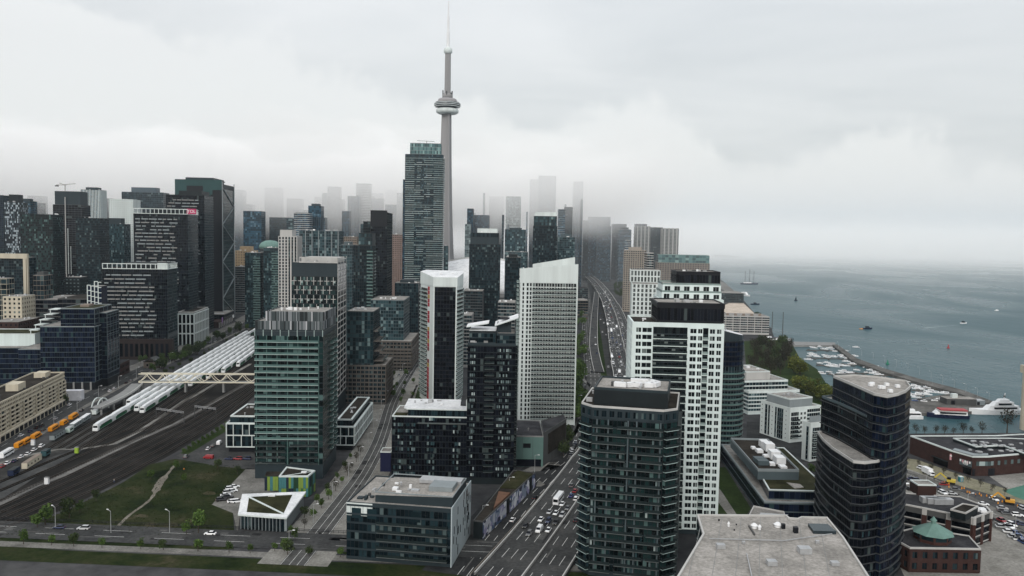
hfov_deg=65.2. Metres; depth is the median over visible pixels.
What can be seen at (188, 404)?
railway track
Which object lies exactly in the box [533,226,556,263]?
window panes
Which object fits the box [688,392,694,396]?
window
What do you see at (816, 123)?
sky
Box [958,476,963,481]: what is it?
portable toilet
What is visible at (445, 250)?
window panes
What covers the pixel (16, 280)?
window panes
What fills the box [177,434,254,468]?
service road
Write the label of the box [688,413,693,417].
window
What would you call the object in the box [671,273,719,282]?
black window panes
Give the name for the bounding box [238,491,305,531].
library
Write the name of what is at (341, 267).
window panes
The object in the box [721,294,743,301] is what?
window panes
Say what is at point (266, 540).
cross street
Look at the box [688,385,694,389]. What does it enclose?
window
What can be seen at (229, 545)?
tree
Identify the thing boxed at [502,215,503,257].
window panes
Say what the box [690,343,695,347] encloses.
window
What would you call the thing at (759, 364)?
tree
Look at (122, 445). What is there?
railway track
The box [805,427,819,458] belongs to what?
window panes
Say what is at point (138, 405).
commuter train
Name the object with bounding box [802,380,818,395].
tree
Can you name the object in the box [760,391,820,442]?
apartment block
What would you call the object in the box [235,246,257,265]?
block
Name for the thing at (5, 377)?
window panes
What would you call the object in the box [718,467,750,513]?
dark lawn
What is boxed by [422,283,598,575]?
pavement
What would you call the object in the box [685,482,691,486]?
window
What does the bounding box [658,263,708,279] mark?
window panes
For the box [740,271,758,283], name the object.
tall ship
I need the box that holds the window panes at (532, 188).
[529,180,537,267]
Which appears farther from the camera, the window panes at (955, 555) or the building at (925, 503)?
the building at (925, 503)
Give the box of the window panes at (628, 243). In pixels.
[625,241,630,248]
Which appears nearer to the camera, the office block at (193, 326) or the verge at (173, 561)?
the verge at (173, 561)
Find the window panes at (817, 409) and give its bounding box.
[764,405,819,438]
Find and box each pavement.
[0,323,245,458]
[0,541,580,570]
[257,349,419,566]
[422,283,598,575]
[523,462,559,471]
[718,489,735,513]
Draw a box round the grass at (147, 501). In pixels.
[6,464,238,534]
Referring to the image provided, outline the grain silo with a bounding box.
[1019,365,1023,429]
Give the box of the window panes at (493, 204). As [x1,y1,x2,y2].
[489,197,502,242]
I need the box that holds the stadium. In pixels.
[443,257,528,299]
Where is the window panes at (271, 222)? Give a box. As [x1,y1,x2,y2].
[269,218,292,241]
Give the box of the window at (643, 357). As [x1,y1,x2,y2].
[642,356,650,360]
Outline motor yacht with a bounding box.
[969,393,1020,414]
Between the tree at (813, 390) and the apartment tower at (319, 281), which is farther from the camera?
the tree at (813, 390)
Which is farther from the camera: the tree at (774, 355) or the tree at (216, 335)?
the tree at (216, 335)
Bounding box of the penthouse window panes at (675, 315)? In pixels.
[651,305,723,320]
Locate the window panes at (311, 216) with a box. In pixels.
[294,214,312,234]
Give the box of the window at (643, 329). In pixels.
[642,327,651,331]
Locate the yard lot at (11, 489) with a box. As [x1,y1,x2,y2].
[0,449,82,498]
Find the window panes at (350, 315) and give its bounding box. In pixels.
[346,309,389,402]
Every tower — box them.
[0,195,8,252]
[4,194,27,253]
[20,213,64,295]
[23,199,36,213]
[27,195,47,213]
[37,203,45,213]
[53,191,89,292]
[76,217,109,285]
[80,187,106,217]
[102,262,177,359]
[107,198,110,217]
[108,218,130,266]
[109,199,140,261]
[122,187,168,212]
[133,208,198,311]
[153,181,174,194]
[166,191,213,329]
[175,177,234,310]
[235,190,245,249]
[243,211,265,251]
[245,251,263,327]
[246,202,258,210]
[246,204,254,210]
[254,306,337,478]
[263,246,277,316]
[265,187,283,240]
[269,217,293,241]
[278,230,301,306]
[286,218,293,229]
[287,198,303,217]
[292,256,346,413]
[293,210,307,217]
[294,213,312,235]
[299,229,343,256]
[308,204,323,230]
[313,217,322,230]
[314,197,321,205]
[322,193,328,229]
[324,218,326,230]
[327,186,341,230]
[341,241,355,353]
[342,199,344,210]
[342,211,350,236]
[345,197,347,210]
[348,196,360,236]
[353,233,375,307]
[356,183,371,223]
[363,220,370,232]
[370,210,392,296]
[372,193,383,198]
[372,198,384,209]
[385,190,397,204]
[385,205,396,235]
[392,233,401,295]
[397,193,402,234]
[402,140,444,315]
[418,270,463,399]
[434,0,460,260]
[443,245,447,269]
[465,224,471,256]
[466,314,518,483]
[467,209,473,232]
[469,228,500,326]
[474,215,489,232]
[475,204,487,214]
[483,193,484,214]
[489,196,503,243]
[500,202,502,257]
[501,215,503,258]
[504,251,527,299]
[505,228,525,251]
[505,254,520,329]
[506,196,520,228]
[516,257,577,424]
[526,212,527,251]
[528,179,537,267]
[532,212,556,267]
[538,175,555,211]
[557,209,564,236]
[557,234,574,259]
[564,207,572,236]
[572,181,582,275]
[576,376,681,575]
[579,199,582,286]
[581,220,588,280]
[587,217,610,276]
[595,224,610,281]
[610,225,613,278]
[612,224,626,279]
[616,227,630,283]
[622,247,645,311]
[625,240,630,249]
[626,298,724,533]
[633,226,650,251]
[644,252,653,268]
[650,227,662,268]
[654,269,723,302]
[660,228,678,254]
[720,328,744,454]
[813,374,911,575]
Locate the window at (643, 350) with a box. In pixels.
[642,349,650,353]
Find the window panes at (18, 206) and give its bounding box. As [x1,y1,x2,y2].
[4,202,27,253]
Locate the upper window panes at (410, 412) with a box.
[408,410,466,416]
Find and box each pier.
[790,341,835,346]
[833,345,991,403]
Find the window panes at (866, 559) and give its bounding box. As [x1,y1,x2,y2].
[814,379,910,575]
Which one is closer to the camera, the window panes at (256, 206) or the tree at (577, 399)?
the tree at (577, 399)
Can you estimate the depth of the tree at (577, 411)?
516.88 m
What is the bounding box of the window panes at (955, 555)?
[900,550,977,569]
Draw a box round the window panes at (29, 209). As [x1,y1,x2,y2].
[24,202,36,213]
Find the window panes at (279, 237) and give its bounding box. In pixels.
[279,237,295,306]
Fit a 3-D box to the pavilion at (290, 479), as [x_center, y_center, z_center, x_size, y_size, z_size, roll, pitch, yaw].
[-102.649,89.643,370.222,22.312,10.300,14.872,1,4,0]
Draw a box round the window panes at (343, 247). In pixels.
[341,245,352,350]
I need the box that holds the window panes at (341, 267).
[292,263,345,401]
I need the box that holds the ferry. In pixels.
[909,409,923,419]
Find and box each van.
[203,454,213,458]
[535,524,542,532]
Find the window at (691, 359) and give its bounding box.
[689,357,695,361]
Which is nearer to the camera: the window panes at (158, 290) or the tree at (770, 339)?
the window panes at (158, 290)
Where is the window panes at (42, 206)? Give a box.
[37,203,45,213]
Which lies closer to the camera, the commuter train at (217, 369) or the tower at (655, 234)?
the commuter train at (217, 369)
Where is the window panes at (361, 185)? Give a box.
[356,184,371,223]
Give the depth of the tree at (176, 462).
402.99 m
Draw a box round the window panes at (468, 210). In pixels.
[467,209,472,232]
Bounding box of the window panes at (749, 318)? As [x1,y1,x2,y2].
[724,317,768,332]
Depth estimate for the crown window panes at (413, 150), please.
1149.50 m
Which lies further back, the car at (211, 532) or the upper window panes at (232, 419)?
the upper window panes at (232, 419)
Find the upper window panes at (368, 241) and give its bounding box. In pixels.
[359,234,371,244]
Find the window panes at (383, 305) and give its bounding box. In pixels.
[371,297,410,368]
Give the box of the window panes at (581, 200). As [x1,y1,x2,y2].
[580,200,582,286]
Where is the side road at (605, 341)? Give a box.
[598,307,612,375]
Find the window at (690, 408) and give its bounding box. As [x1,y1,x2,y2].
[688,406,693,410]
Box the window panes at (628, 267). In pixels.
[623,251,645,309]
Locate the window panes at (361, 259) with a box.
[353,246,375,307]
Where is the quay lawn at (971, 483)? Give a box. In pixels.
[907,459,1023,503]
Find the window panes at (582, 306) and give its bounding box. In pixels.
[577,301,587,313]
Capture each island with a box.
[536,480,544,485]
[678,254,742,257]
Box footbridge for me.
[138,373,254,392]
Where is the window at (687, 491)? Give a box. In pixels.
[685,489,690,493]
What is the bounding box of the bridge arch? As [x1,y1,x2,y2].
[91,397,109,410]
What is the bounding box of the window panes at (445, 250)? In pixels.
[444,246,447,269]
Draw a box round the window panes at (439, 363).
[420,287,462,399]
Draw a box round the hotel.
[629,269,659,315]
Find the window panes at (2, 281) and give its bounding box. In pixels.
[0,278,13,319]
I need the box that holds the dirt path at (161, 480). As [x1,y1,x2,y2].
[118,465,174,525]
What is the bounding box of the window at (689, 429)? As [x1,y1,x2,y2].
[687,427,692,431]
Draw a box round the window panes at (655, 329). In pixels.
[652,327,707,526]
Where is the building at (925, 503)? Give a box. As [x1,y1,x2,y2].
[904,479,992,544]
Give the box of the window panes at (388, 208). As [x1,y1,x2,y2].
[385,205,395,232]
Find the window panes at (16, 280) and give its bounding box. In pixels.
[0,258,35,293]
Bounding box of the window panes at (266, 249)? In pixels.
[264,248,277,316]
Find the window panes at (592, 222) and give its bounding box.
[587,217,610,276]
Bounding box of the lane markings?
[1,277,1019,575]
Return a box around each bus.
[0,447,13,457]
[14,441,23,447]
[20,437,32,444]
[30,431,41,438]
[48,423,59,430]
[59,419,67,424]
[68,412,78,419]
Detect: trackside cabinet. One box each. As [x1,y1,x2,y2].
[44,477,49,483]
[74,447,78,452]
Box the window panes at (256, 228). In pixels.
[243,211,265,251]
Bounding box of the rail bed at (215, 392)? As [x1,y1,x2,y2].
[0,334,254,521]
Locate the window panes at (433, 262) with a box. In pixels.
[402,154,443,314]
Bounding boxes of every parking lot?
[212,469,278,529]
[900,469,1023,575]
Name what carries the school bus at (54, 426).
on the ground at (484, 492)
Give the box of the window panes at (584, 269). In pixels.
[581,221,588,279]
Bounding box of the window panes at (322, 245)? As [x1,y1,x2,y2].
[299,231,343,256]
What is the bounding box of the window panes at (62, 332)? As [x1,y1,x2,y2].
[18,305,118,381]
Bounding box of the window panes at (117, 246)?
[109,224,130,266]
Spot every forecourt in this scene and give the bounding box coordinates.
[235,315,251,329]
[990,473,1023,488]
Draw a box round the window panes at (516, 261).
[505,258,519,327]
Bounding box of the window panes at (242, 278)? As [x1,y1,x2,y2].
[235,267,244,311]
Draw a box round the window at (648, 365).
[641,363,650,367]
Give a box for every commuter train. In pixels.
[92,328,254,430]
[126,331,247,404]
[134,335,250,410]
[139,336,253,412]
[188,338,253,385]
[206,342,253,378]
[221,346,253,372]
[236,350,253,366]
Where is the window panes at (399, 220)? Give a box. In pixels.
[397,193,402,234]
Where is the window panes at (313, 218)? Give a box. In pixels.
[313,218,319,230]
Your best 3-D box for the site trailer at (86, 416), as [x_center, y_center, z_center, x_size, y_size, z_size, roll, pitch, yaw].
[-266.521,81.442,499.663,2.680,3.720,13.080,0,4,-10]
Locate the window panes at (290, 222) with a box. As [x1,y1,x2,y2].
[287,219,293,229]
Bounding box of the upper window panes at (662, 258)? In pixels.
[657,255,708,262]
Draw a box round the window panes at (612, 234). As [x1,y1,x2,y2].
[610,225,613,278]
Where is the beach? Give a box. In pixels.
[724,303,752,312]
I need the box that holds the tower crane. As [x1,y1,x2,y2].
[55,183,75,190]
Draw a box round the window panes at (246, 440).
[227,424,254,445]
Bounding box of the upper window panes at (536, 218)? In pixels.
[534,216,556,224]
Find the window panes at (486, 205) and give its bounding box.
[476,204,487,214]
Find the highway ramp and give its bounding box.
[589,292,603,371]
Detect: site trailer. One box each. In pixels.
[7,466,19,476]
[21,454,41,468]
[41,448,50,457]
[49,429,64,440]
[65,426,73,433]
[70,418,82,428]
[79,413,90,422]
[92,408,99,414]
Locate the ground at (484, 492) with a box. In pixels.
[0,248,1023,575]
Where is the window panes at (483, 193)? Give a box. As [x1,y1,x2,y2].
[483,193,484,214]
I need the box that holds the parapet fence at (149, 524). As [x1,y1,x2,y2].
[0,517,343,532]
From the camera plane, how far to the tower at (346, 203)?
2337.15 m
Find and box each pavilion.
[264,466,314,497]
[900,516,980,572]
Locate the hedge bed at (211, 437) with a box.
[181,426,225,453]
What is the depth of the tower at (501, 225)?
1963.08 m
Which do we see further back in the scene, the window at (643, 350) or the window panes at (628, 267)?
the window panes at (628, 267)
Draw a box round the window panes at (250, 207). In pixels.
[246,205,254,210]
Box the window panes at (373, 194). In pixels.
[372,193,383,198]
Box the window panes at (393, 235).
[393,235,400,295]
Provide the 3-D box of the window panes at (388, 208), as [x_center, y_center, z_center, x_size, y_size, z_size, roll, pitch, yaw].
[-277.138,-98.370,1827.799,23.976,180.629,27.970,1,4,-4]
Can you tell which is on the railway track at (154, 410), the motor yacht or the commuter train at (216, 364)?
the commuter train at (216, 364)
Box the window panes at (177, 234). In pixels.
[133,214,198,311]
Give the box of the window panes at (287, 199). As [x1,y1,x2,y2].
[287,199,303,217]
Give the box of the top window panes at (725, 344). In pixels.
[723,342,743,365]
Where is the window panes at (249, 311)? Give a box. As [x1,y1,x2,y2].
[245,253,263,326]
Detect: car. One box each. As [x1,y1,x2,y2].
[52,524,65,528]
[76,525,90,529]
[204,530,216,534]
[215,496,226,501]
[223,489,233,492]
[223,494,233,497]
[232,498,240,502]
[233,456,242,459]
[242,456,251,459]
[525,529,532,536]
[545,516,551,523]
[552,518,558,524]
[559,511,565,517]
[938,489,947,494]
[950,486,961,490]
[977,501,989,505]
[995,523,1007,527]
[996,505,1008,509]
[996,517,1005,522]
[1001,510,1010,514]
[1002,528,1012,532]
[1006,520,1017,526]
[1011,511,1023,516]
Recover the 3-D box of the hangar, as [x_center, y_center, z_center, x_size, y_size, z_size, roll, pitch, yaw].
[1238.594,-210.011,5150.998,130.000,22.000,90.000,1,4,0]
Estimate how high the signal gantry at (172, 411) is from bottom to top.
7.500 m
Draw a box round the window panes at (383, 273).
[371,213,392,296]
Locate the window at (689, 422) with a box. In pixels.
[687,420,693,424]
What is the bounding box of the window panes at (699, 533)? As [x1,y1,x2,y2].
[696,523,700,541]
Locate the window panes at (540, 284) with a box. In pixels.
[517,275,575,419]
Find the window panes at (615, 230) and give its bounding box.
[613,224,626,278]
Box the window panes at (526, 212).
[526,212,527,251]
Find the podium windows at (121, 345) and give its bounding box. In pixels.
[120,344,168,356]
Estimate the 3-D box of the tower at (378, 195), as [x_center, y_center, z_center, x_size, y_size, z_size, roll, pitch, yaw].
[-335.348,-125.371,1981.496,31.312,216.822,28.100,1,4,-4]
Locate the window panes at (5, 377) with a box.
[0,349,18,383]
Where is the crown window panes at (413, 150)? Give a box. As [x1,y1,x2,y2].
[410,143,440,153]
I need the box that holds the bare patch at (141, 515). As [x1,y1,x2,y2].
[133,514,147,516]
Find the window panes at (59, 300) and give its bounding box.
[58,299,86,320]
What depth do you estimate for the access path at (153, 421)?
479.38 m
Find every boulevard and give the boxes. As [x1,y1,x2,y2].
[280,354,419,565]
[448,440,580,575]
[572,283,600,439]
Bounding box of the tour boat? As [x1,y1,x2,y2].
[927,407,969,418]
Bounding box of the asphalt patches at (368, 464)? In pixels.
[0,290,1023,571]
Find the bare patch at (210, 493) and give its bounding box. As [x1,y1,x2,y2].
[202,491,214,494]
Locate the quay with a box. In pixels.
[910,394,985,415]
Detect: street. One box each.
[0,323,244,451]
[0,521,577,560]
[906,470,1023,536]
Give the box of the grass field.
[0,459,244,548]
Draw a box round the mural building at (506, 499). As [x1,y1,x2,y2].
[473,470,534,538]
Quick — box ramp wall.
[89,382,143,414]
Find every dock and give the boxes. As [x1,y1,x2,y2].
[806,349,836,351]
[806,356,847,359]
[816,363,856,367]
[826,371,879,374]
[831,374,888,377]
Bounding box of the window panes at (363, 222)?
[363,222,370,232]
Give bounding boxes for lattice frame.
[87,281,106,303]
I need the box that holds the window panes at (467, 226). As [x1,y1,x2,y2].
[465,224,470,256]
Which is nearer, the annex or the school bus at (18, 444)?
the annex
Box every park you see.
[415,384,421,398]
[744,338,823,404]
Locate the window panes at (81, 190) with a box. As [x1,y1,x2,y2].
[81,190,106,217]
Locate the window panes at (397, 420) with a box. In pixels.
[392,418,466,476]
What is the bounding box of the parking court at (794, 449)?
[747,421,815,462]
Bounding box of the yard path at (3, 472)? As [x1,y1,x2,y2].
[0,422,108,479]
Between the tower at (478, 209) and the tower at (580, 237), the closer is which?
the tower at (580, 237)
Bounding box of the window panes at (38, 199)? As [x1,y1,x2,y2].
[27,196,47,213]
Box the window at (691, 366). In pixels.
[689,364,695,368]
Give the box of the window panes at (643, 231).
[634,226,649,251]
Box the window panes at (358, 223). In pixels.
[348,196,360,235]
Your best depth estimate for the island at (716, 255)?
5173.93 m
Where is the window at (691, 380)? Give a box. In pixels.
[689,378,694,382]
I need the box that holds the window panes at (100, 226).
[76,218,109,284]
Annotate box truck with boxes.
[921,466,934,475]
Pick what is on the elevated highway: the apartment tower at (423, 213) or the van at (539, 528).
the van at (539, 528)
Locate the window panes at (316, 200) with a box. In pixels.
[314,197,321,205]
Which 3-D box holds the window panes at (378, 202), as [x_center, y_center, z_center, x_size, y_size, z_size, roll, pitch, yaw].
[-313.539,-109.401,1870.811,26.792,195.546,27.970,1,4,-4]
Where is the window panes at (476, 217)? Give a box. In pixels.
[474,215,488,232]
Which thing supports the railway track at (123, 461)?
on the rail bed at (215, 392)
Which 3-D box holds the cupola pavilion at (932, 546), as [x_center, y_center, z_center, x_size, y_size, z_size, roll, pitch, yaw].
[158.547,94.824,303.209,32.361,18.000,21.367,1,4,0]
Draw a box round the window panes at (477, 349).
[466,346,515,477]
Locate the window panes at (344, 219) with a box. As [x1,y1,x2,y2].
[342,211,350,236]
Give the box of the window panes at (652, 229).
[650,228,660,267]
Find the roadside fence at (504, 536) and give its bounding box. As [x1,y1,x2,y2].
[470,449,577,574]
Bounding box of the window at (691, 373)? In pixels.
[689,371,694,375]
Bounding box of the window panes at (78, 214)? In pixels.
[53,205,89,291]
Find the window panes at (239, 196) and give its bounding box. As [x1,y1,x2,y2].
[235,190,245,249]
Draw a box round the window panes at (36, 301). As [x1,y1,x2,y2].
[35,300,57,325]
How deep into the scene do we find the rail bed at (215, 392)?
442.45 m
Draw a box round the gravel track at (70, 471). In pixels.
[0,380,253,504]
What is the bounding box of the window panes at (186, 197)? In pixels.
[166,195,213,326]
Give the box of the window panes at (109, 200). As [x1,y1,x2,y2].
[109,200,139,261]
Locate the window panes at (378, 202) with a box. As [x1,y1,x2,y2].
[372,199,384,209]
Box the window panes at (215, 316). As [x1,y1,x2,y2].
[214,311,234,322]
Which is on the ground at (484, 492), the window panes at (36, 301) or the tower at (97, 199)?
the tower at (97, 199)
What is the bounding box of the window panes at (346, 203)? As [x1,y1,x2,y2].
[345,197,347,210]
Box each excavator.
[933,473,955,484]
[990,492,1014,504]
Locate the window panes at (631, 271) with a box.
[631,271,659,315]
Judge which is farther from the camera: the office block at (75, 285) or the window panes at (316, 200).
the window panes at (316, 200)
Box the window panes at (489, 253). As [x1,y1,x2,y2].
[469,244,499,326]
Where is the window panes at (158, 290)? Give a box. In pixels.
[102,268,177,343]
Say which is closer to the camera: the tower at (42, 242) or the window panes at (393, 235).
the tower at (42, 242)
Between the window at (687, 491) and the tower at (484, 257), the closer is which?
the window at (687, 491)
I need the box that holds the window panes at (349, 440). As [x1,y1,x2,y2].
[336,405,371,444]
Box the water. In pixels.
[453,240,1023,433]
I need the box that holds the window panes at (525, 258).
[504,252,527,299]
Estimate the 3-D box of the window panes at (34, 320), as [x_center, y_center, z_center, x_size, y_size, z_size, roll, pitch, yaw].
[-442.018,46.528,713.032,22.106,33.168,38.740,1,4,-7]
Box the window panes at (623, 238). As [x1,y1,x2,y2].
[616,230,630,283]
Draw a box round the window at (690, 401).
[688,399,693,403]
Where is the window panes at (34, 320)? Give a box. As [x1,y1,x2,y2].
[1,320,36,328]
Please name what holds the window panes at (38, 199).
in the tower at (40, 199)
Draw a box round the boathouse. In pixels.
[940,393,976,404]
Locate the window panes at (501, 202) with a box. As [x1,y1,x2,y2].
[500,202,501,257]
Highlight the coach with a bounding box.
[553,490,563,504]
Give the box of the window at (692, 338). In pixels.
[690,336,695,340]
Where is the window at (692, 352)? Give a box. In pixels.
[690,350,695,354]
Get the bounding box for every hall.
[35,295,72,325]
[58,294,86,320]
[516,414,566,466]
[910,434,1023,475]
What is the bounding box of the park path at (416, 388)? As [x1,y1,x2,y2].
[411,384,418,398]
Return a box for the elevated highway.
[474,276,626,575]
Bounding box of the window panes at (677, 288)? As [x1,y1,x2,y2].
[664,286,718,298]
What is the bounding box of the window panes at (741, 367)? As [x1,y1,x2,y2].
[720,366,742,449]
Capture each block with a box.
[0,253,29,293]
[0,257,35,293]
[0,277,14,319]
[0,317,39,328]
[0,329,39,385]
[0,371,68,442]
[18,304,119,389]
[33,271,52,298]
[65,275,87,294]
[119,359,129,376]
[178,307,208,344]
[214,310,234,327]
[226,404,254,451]
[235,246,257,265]
[235,265,244,313]
[259,240,277,251]
[336,397,372,449]
[344,236,358,244]
[346,307,392,403]
[346,473,470,567]
[371,296,419,370]
[380,447,391,471]
[391,399,466,479]
[395,279,420,337]
[463,312,473,366]
[464,288,483,325]
[498,299,515,326]
[577,298,587,314]
[578,287,587,298]
[677,514,868,575]
[720,438,814,517]
[724,313,769,334]
[743,365,799,414]
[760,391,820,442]
[801,415,820,461]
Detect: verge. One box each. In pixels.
[0,548,591,575]
[598,320,606,375]
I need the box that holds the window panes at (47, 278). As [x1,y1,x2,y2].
[33,275,52,298]
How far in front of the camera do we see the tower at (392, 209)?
1810.07 m
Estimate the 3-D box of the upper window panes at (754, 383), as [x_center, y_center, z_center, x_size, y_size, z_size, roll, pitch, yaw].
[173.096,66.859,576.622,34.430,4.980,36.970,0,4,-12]
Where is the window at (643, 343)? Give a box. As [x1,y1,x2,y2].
[642,342,650,346]
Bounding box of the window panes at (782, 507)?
[721,447,813,517]
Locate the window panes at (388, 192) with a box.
[385,190,396,204]
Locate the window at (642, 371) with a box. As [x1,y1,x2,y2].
[641,370,650,374]
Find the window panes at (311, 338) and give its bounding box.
[255,328,336,463]
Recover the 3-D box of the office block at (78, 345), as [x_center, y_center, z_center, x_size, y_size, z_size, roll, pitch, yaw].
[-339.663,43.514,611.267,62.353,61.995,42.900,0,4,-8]
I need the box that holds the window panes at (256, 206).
[246,203,258,210]
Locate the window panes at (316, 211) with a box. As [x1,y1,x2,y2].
[308,206,323,230]
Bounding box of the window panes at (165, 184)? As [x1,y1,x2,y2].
[153,181,174,194]
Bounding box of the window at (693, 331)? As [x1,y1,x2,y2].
[690,329,696,333]
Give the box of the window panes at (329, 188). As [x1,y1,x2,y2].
[328,187,341,229]
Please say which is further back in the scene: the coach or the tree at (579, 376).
the tree at (579, 376)
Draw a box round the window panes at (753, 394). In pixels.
[743,392,798,410]
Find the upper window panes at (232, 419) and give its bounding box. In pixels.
[230,417,254,422]
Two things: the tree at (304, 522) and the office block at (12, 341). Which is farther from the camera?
the office block at (12, 341)
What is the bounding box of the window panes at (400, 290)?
[395,283,420,334]
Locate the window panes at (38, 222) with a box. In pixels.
[20,214,63,295]
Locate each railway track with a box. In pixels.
[0,375,254,501]
[0,378,253,508]
[0,380,254,513]
[0,384,254,519]
[0,386,254,524]
[0,391,254,529]
[0,399,197,482]
[0,399,207,490]
[47,328,251,447]
[55,426,92,448]
[67,334,252,448]
[79,410,139,448]
[87,384,187,448]
[124,377,205,430]
[133,371,220,430]
[141,365,235,431]
[151,356,253,431]
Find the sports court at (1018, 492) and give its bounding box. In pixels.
[1003,485,1023,499]
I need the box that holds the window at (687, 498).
[685,496,690,500]
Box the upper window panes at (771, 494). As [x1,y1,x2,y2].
[759,480,814,499]
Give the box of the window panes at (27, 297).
[4,297,34,317]
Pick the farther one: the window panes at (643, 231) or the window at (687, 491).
the window panes at (643, 231)
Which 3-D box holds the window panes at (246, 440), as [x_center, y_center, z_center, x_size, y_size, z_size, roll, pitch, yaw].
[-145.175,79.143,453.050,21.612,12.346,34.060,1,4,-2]
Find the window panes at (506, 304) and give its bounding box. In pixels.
[498,303,514,325]
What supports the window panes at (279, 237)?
in the tower at (289, 247)
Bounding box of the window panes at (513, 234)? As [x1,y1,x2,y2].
[505,230,525,251]
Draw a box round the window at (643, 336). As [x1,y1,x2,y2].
[642,335,651,339]
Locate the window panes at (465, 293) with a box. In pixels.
[464,292,482,321]
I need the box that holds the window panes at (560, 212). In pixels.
[557,210,564,236]
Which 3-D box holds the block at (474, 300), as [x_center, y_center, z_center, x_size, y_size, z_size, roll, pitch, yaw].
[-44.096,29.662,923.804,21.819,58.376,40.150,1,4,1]
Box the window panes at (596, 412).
[578,407,676,575]
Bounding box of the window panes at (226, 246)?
[177,189,233,310]
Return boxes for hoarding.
[66,389,83,400]
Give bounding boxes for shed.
[721,291,743,302]
[977,399,984,404]
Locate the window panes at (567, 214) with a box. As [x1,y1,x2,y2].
[564,207,572,236]
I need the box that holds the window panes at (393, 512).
[347,507,450,563]
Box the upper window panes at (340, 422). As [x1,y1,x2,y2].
[337,398,369,425]
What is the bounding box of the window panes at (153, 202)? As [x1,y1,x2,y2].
[122,192,166,212]
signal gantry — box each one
[156,408,183,418]
[194,405,215,417]
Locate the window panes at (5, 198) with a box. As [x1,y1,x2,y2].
[0,196,8,252]
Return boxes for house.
[143,356,160,367]
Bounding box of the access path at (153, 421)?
[0,364,250,463]
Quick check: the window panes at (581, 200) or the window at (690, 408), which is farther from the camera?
the window panes at (581, 200)
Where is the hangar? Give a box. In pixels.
[696,253,714,256]
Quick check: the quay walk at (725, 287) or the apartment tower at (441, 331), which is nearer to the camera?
the apartment tower at (441, 331)
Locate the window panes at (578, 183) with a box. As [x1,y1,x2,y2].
[573,182,582,271]
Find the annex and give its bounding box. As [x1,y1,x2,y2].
[749,505,787,515]
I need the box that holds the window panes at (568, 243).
[557,237,574,258]
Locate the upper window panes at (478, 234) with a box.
[470,233,498,236]
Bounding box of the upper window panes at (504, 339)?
[469,333,515,342]
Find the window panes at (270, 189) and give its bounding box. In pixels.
[265,188,282,240]
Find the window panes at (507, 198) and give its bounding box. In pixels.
[506,197,520,228]
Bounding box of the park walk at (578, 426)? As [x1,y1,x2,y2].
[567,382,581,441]
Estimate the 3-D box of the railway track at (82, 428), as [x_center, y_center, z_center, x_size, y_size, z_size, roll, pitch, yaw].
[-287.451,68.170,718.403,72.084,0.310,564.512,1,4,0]
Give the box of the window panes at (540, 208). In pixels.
[538,176,555,211]
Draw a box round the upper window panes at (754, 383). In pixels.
[743,382,787,389]
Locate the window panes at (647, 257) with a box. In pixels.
[644,253,653,268]
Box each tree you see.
[18,528,28,543]
[29,514,41,527]
[39,503,52,524]
[48,534,55,544]
[59,497,75,517]
[68,532,78,545]
[74,500,83,509]
[91,489,100,497]
[97,537,105,544]
[136,537,143,546]
[149,363,154,371]
[157,357,168,368]
[158,539,166,549]
[168,352,175,359]
[172,460,179,466]
[180,519,190,534]
[181,473,186,479]
[192,509,205,532]
[193,346,201,354]
[193,539,203,547]
[194,341,201,346]
[213,331,220,339]
[213,459,221,468]
[224,540,232,549]
[235,321,241,331]
[235,465,240,474]
[282,538,294,554]
[291,527,298,537]
[300,506,309,517]
[301,518,307,527]
[305,545,312,553]
[309,508,317,515]
[314,494,319,502]
[318,498,324,507]
[325,488,331,498]
[336,547,343,556]
[557,438,570,455]
[566,428,574,441]
[575,396,581,404]
[575,404,580,421]
[575,406,579,416]
[576,348,583,354]
[576,370,586,381]
[576,380,583,395]
[576,387,588,400]
[579,345,588,353]
[580,365,588,373]
[746,354,756,364]
[749,357,757,365]
[750,339,758,349]
[752,348,760,356]
[753,354,759,365]
[754,340,763,352]
[755,360,764,368]
[757,335,767,345]
[765,336,777,345]
[765,356,775,371]
[767,363,775,373]
[770,352,780,367]
[771,346,781,355]
[771,355,781,370]
[776,361,784,373]
[777,335,788,349]
[780,347,789,355]
[780,351,791,365]
[787,353,803,370]
[791,375,806,389]
[793,361,808,372]
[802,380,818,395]
[807,387,816,396]
[808,463,815,472]
[814,383,826,401]
[821,384,832,394]
[912,423,919,430]
[957,421,967,433]
[978,421,986,434]
[999,407,1018,432]
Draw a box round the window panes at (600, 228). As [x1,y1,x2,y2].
[595,226,610,280]
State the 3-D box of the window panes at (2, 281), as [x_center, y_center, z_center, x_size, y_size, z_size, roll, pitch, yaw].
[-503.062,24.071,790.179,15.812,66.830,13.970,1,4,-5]
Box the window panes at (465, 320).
[463,316,471,364]
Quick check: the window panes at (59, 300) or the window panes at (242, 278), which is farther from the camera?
the window panes at (242, 278)
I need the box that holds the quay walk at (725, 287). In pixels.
[720,281,733,290]
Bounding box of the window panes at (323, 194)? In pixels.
[322,193,328,229]
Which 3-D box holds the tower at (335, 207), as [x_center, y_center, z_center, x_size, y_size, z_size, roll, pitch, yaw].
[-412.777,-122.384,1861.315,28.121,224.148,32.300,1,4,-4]
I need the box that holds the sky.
[0,0,1023,249]
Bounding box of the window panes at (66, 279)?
[66,279,87,293]
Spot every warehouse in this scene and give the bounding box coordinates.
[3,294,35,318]
[655,254,709,279]
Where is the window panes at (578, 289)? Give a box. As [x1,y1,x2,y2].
[578,289,587,297]
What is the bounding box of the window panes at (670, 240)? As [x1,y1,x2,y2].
[660,229,678,254]

